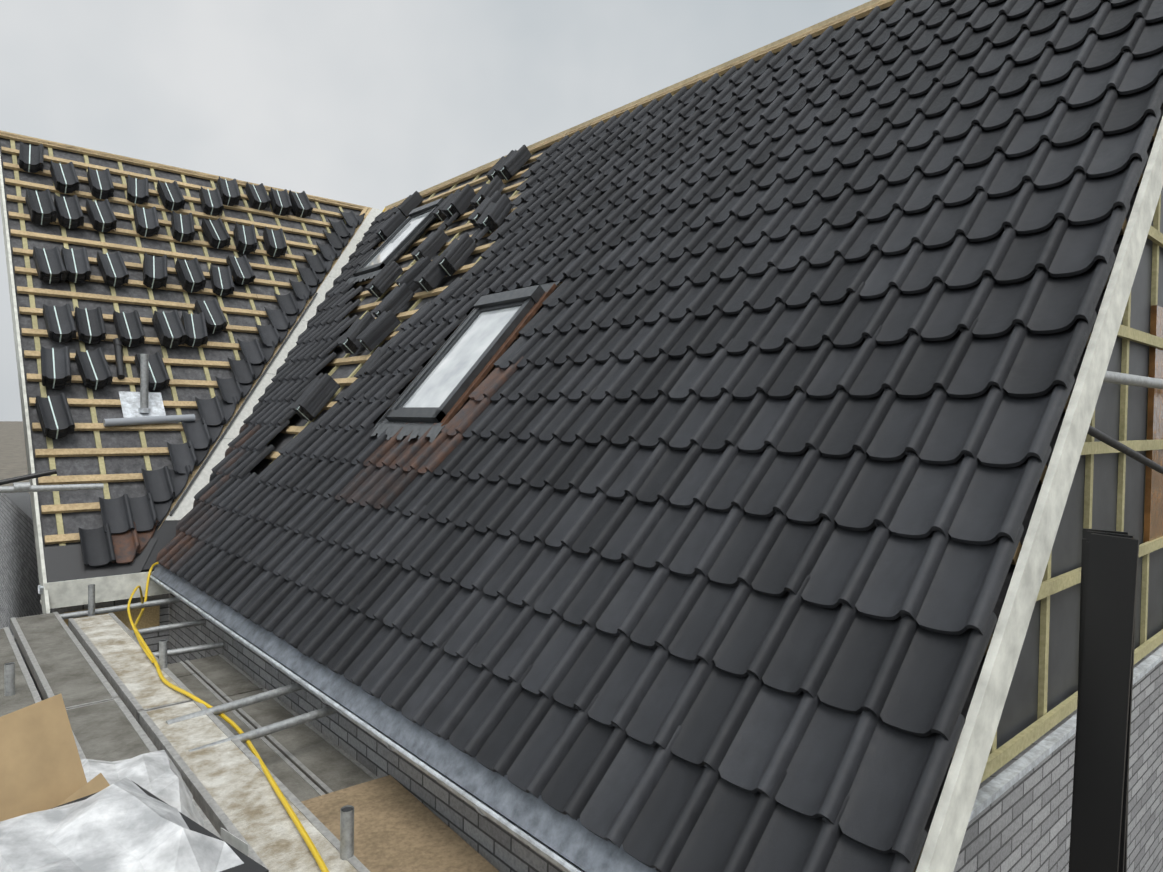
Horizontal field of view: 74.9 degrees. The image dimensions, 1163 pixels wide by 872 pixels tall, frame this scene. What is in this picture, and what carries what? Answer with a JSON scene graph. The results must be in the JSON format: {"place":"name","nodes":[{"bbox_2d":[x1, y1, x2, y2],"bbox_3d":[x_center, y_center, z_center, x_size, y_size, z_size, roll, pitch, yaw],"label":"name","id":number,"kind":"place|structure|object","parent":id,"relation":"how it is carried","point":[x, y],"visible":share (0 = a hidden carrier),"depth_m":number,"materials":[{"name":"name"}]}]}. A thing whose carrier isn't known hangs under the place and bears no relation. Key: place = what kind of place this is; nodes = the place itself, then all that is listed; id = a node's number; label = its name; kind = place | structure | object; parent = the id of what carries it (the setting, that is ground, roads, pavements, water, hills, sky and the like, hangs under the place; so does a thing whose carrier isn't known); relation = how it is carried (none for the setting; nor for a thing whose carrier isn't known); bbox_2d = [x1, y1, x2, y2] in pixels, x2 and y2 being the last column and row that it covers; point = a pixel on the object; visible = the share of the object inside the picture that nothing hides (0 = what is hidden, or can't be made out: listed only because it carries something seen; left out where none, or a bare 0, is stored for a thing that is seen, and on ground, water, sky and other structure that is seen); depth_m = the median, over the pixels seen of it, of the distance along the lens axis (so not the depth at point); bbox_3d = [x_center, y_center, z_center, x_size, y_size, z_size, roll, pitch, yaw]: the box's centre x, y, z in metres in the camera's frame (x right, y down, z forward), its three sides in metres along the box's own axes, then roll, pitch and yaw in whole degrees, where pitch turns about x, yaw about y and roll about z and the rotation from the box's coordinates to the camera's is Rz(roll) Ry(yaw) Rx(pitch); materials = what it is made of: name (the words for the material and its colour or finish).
{"place":"outdoors","nodes":[
{"label":"outdoors","id":0,"kind":"place"},
{"bbox_2d":[0,421,29,493],"bbox_3d":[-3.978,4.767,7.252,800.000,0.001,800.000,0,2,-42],"label":"ground","id":1,"kind":"structure","parent":0,"point":[13,460],"depth_m":90.75,"materials":[{"name":"soil"}]},
{"bbox_2d":[0,469,353,859],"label":"scaffold tubes","id":2,"kind":"object","parent":1,"relation":"on","point":[346,822],"visible":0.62,"depth_m":4.46,"materials":[{"name":"metal"}]},
{"bbox_2d":[0,612,377,871],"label":"scaffold boards","id":3,"kind":"object","parent":2,"relation":"on","point":[121,699],"visible":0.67,"depth_m":4.12,"materials":[{"name":"grey wood"}]},
{"bbox_2d":[0,694,268,871],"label":"deck packages","id":4,"kind":"object","parent":3,"relation":"on","point":[64,807],"visible":1,"depth_m":2.29,"materials":[{"name":"white plastic"}]},
{"bbox_2d":[301,775,498,871],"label":"plywood sheet","id":5,"kind":"object","parent":3,"relation":"on","point":[398,827],"visible":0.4,"depth_m":3.37,"materials":[{"name":"beige wood"}]},
{"bbox_2d":[1068,528,1139,871],"bbox_3d":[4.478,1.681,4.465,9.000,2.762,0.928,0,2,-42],"label":"leaning boards","id":6,"kind":"object","parent":1,"relation":"on","point":[1108,604],"visible":1,"depth_m":2.38,"materials":[{"name":"black wood"}]},
{"bbox_2d":[1087,371,1162,473],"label":"gable scaffold","id":7,"kind":"object","parent":1,"relation":"on","point":[1127,379],"visible":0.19,"depth_m":3.57,"materials":[{"name":"metal"}]},
{"bbox_2d":[0,0,870,420],"label":"sky","id":8,"kind":"structure","parent":0,"point":[368,103],"materials":[{"name":"grey"}]},
{"bbox_2d":[0,492,1162,871],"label":"brick walls","id":9,"kind":"structure","parent":0,"point":[1024,824],"depth_m":4.35,"materials":[{"name":"grey brick"}]},
{"bbox_2d":[64,602,159,630],"bbox_3d":[-4.270,1.690,6.921,0.750,0.280,0.020,0,2,-42],"label":"toe board","id":10,"kind":"object","parent":9,"relation":"attached to","point":[150,616],"visible":0.29,"depth_m":7.05,"materials":[{"name":"brown wood"}]},
{"bbox_2d":[38,538,656,871],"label":"eave gutters","id":11,"kind":"object","parent":9,"relation":"on","point":[563,842],"visible":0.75,"depth_m":3.39,"materials":[{"name":"metal"}]},
{"bbox_2d":[0,0,1162,865],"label":"roof underlay","id":12,"kind":"object","parent":9,"relation":"on","point":[72,522],"depth_m":8.70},
{"bbox_2d":[103,338,194,426],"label":"wing roof fittings","id":13,"kind":"object","parent":12,"relation":"on","point":[144,405],"visible":0.98,"depth_m":8.02,"materials":[{"name":"grey metal"}]},
{"bbox_2d":[78,209,364,566],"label":"wing roof tiles","id":14,"kind":"object","parent":12,"relation":"attached to","point":[124,534],"visible":1,"depth_m":8.15,"materials":[{"name":"black ceramic"}]},
{"bbox_2d":[142,208,382,569],"bbox_3d":[-3.714,-1.358,10.072,0.355,5.035,6.553,1,1,3],"label":"valley trough","id":15,"kind":"object","parent":12,"relation":"on","point":[164,534],"visible":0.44,"depth_m":8.76,"materials":[{"name":"grey plastic"}]},
{"bbox_2d":[19,141,531,438],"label":"stacked roof tiles","id":16,"kind":"object","parent":12,"relation":"on","point":[492,205],"visible":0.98,"depth_m":9.01,"materials":[{"name":"black ceramic"}]},
{"bbox_2d":[346,198,443,284],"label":"roof window","id":17,"kind":"structure","parent":12,"relation":"on","point":[407,233],"depth_m":10.27,"materials":[{"name":"clear glass"}]},
{"bbox_2d":[0,0,891,207],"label":"ridge boards","id":18,"kind":"object","parent":12,"relation":"on","point":[838,16],"visible":0.28,"depth_m":8.37,"materials":[{"name":"brown wood"}]},
{"bbox_2d":[371,281,559,442],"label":"roof window","id":19,"kind":"structure","parent":12,"relation":"on","point":[448,380],"depth_m":5.92,"materials":[{"name":"grey glass"}]},
{"bbox_2d":[10,5,1034,545],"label":"roof battens","id":20,"kind":"object","parent":12,"relation":"on","point":[90,391],"visible":0.04,"depth_m":8.95,"materials":[{"name":"brown wood"}]},
{"bbox_2d":[0,0,1156,871],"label":"roof battens","id":21,"kind":"object","parent":12,"relation":"on","point":[198,363],"visible":0.23,"depth_m":9.06,"materials":[{"name":"brown wood"}]},
{"bbox_2d":[156,0,1162,871],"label":"roof tiles","id":22,"kind":"object","parent":12,"relation":"on","point":[682,530],"visible":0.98,"depth_m":3.61,"materials":[{"name":"black ceramic"}]},
{"bbox_2d":[0,116,1162,871],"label":"verge boards","id":23,"kind":"object","parent":9,"relation":"on","point":[948,826],"visible":0.64,"depth_m":2.54,"materials":[{"name":"white wood"}]},
{"bbox_2d":[969,187,1162,821],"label":"gable wall","id":24,"kind":"structure","parent":9,"relation":"on","point":[1107,490],"depth_m":3.85,"materials":[{"name":"fabric"}]},
{"bbox_2d":[1143,305,1162,542],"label":"wood panel","id":25,"kind":"object","parent":24,"relation":"attached to","point":[1153,519],"visible":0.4,"depth_m":4.64,"materials":[{"name":"brown wood"}]}
]}

